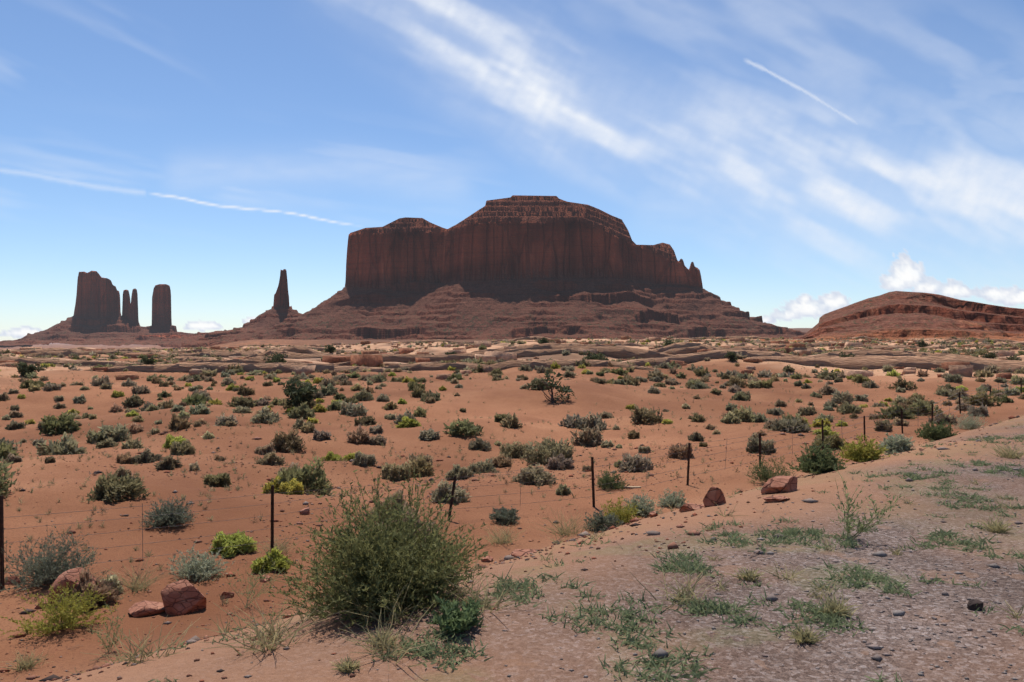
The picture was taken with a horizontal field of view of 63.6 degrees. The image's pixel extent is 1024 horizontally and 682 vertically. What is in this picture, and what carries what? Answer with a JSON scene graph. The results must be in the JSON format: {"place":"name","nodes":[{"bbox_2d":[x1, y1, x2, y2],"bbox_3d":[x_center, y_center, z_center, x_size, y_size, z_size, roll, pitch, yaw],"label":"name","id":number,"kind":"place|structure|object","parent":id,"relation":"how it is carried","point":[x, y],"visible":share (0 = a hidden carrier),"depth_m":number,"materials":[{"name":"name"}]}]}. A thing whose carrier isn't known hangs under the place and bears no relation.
{"place":"outdoors","nodes":[
{"label":"outdoors","id":0,"kind":"place"},
{"bbox_2d":[0,328,1023,681],"bbox_3d":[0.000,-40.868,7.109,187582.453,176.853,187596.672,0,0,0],"label":"ground","id":1,"kind":"structure","parent":0,"point":[532,646],"depth_m":13.60,"materials":[{"name":"brown sand"}]},
{"bbox_2d":[4,576,20,584],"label":"rock","id":2,"kind":"object","parent":1,"relation":"on","point":[15,578],"visible":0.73,"depth_m":15.50,"materials":[{"name":"stone"}]},
{"bbox_2d":[34,599,47,608],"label":"rock","id":3,"kind":"object","parent":1,"relation":"on","point":[37,607],"visible":0.53,"depth_m":14.20,"materials":[{"name":"stone"}]},
{"bbox_2d":[47,567,104,606],"bbox_3d":[-7.632,4.370,14.611,1.014,0.731,0.554,-2,-3,-17],"label":"rock","id":4,"kind":"object","parent":1,"relation":"on","point":[70,576],"visible":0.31,"depth_m":14.37,"materials":[{"name":"stone"}]},
{"bbox_2d":[0,271,194,347],"bbox_3d":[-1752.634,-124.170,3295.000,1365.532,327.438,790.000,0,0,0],"label":"rock spires","id":5,"kind":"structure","parent":1,"relation":"on","point":[96,318],"depth_m":3244.57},
{"bbox_2d":[128,600,164,616],"bbox_3d":[-6.168,4.529,14.116,0.707,0.218,0.624,-3,-4,-29],"label":"rock","id":6,"kind":"object","parent":1,"relation":"on","point":[143,608],"visible":0.95,"depth_m":13.90,"materials":[{"name":"stone"}]},
{"bbox_2d":[161,579,206,615],"bbox_3d":[-5.603,4.408,14.177,0.719,0.629,0.713,3,7,11],"label":"rock","id":7,"kind":"object","parent":1,"relation":"on","point":[182,597],"visible":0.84,"depth_m":13.98,"materials":[{"name":"stone"}]},
{"bbox_2d":[220,592,233,598],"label":"rock","id":8,"kind":"object","parent":1,"relation":"on","point":[229,594],"visible":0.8,"depth_m":14.79,"materials":[{"name":"stone"}]},
{"bbox_2d":[224,269,300,330],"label":"rock spire","id":9,"kind":"object","parent":1,"relation":"on","point":[280,311],"visible":0.23,"depth_m":2366.04,"materials":[{"name":"brown stone"}]},
{"bbox_2d":[259,574,270,581],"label":"rock","id":10,"kind":"object","parent":1,"relation":"on","point":[267,580],"visible":0.63,"depth_m":15.81,"materials":[{"name":"stone"}]},
{"bbox_2d":[300,507,309,514],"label":"rock","id":11,"kind":"object","parent":1,"relation":"on","point":[306,512],"visible":0.96,"depth_m":21.10,"materials":[{"name":"stone"}]},
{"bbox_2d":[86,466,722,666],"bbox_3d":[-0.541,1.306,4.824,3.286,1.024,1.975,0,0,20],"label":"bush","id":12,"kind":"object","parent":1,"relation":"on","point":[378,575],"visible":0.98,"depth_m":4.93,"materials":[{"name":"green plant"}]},
{"bbox_2d":[0,428,845,611],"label":"shrubs","id":13,"kind":"object","parent":1,"relation":"on","point":[291,480],"visible":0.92,"depth_m":28.78,"materials":[{"name":"green plant"}]},
{"bbox_2d":[481,556,492,561],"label":"rock","id":14,"kind":"object","parent":1,"relation":"on","point":[487,559],"visible":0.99,"depth_m":17.12,"materials":[{"name":"stone"}]},
{"bbox_2d":[181,195,805,347],"bbox_3d":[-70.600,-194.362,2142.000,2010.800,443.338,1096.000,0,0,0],"label":"mesa","id":15,"kind":"structure","parent":1,"relation":"on","point":[521,266],"depth_m":1971.74,"materials":[{"name":"brown stone"}]},
{"bbox_2d":[0,335,1021,357],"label":"rock ledges","id":16,"kind":"object","parent":1,"relation":"on","point":[960,342],"visible":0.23,"depth_m":270.12,"materials":[{"name":"brown stone"}]},
{"bbox_2d":[0,378,1021,589],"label":"fence posts","id":17,"kind":"object","parent":1,"relation":"on","point":[272,523],"visible":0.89,"depth_m":21.18,"materials":[{"name":"brown wood"}]},
{"bbox_2d":[0,361,1022,633],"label":"dry tufts","id":18,"kind":"object","parent":1,"relation":"on","point":[30,537],"visible":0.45,"depth_m":32.67,"materials":[{"name":"plant"}]},
{"bbox_2d":[0,410,1023,681],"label":"grass tufts","id":19,"kind":"object","parent":1,"relation":"on","point":[454,618],"visible":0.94,"depth_m":6.82,"materials":[{"name":"green plant"}]},
{"bbox_2d":[0,365,1023,458],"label":"shrubs","id":20,"kind":"object","parent":1,"relation":"on","point":[589,435],"visible":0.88,"depth_m":52.44,"materials":[{"name":"green plant"}]},
{"bbox_2d":[0,336,1023,372],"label":"rock ledges","id":21,"kind":"object","parent":1,"relation":"on","point":[876,357],"visible":0.52,"depth_m":119.02,"materials":[{"name":"brown stone"}]},
{"bbox_2d":[0,415,1023,681],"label":"stones","id":22,"kind":"object","parent":1,"relation":"on","point":[662,653],"visible":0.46,"depth_m":7.40,"materials":[{"name":"brown stone"}]},
{"bbox_2d":[0,336,1023,383],"bbox_3d":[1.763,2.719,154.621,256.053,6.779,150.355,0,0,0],"label":"shrubs","id":23,"kind":"object","parent":1,"relation":"on","point":[990,371],"visible":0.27,"depth_m":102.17,"materials":[{"name":"green plant"}]},
{"bbox_2d":[511,549,540,556],"bbox_3d":[0.169,2.079,8.082,0.382,0.051,0.247,5,8,-17],"label":"rock","id":24,"kind":"object","parent":1,"relation":"on","point":[519,552],"visible":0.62,"depth_m":8.05,"materials":[{"name":"stone"}]},
{"bbox_2d":[610,486,640,487],"bbox_3d":[3.525,4.570,25.836,1.021,0.040,0.120,1,3,-7],"label":"plank","id":25,"kind":"object","parent":1,"relation":"on","point":[629,487],"visible":0.62,"depth_m":25.82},
{"bbox_2d":[649,511,657,517],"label":"rock","id":26,"kind":"object","parent":1,"relation":"on","point":[653,514],"visible":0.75,"depth_m":9.34,"materials":[{"name":"stone"}]},
{"bbox_2d":[679,503,704,511],"bbox_3d":[1.990,1.798,8.968,0.327,0.103,0.256,-4,-8,-6],"label":"rock","id":27,"kind":"object","parent":1,"relation":"on","point":[686,507],"visible":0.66,"depth_m":8.91,"materials":[{"name":"stone"}]},
{"bbox_2d":[703,487,725,506],"bbox_3d":[2.195,1.706,8.926,0.199,0.277,0.184,0,0,42],"label":"rock","id":28,"kind":"object","parent":1,"relation":"on","point":[714,496],"visible":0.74,"depth_m":8.87,"materials":[{"name":"stone"}]},
{"bbox_2d":[762,495,789,502],"bbox_3d":[2.698,1.615,8.443,0.295,0.077,0.186,0,0,4],"label":"rock","id":29,"kind":"object","parent":1,"relation":"on","point":[776,498],"visible":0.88,"depth_m":8.39,"materials":[{"name":"stone"}]},
{"bbox_2d":[761,476,796,494],"bbox_3d":[2.999,1.611,9.204,0.449,0.253,0.334,4,4,-34],"label":"rock","id":30,"kind":"object","parent":1,"relation":"on","point":[778,484],"visible":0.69,"depth_m":9.10,"materials":[{"name":"stone"}]},
{"bbox_2d":[967,599,983,609],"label":"rock","id":31,"kind":"object","parent":1,"relation":"on","point":[972,604],"visible":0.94,"depth_m":4.70,"materials":[{"name":"brown stone"}]},
{"bbox_2d":[0,0,1023,340],"label":"sky","id":32,"kind":"structure","parent":0,"point":[330,110],"materials":[{"name":"blue"}]},
{"bbox_2d":[4,377,1023,572],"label":"fence wires","id":33,"kind":"object","parent":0,"point":[487,485],"visible":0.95,"depth_m":21.83,"materials":[{"name":"grey metal"}]},
{"bbox_2d":[760,291,1023,342],"bbox_3d":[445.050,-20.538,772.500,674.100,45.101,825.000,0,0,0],"label":"hill","id":34,"kind":"structure","parent":0,"point":[900,315],"depth_m":557.49,"materials":[{"name":"brown stone"}]}
]}

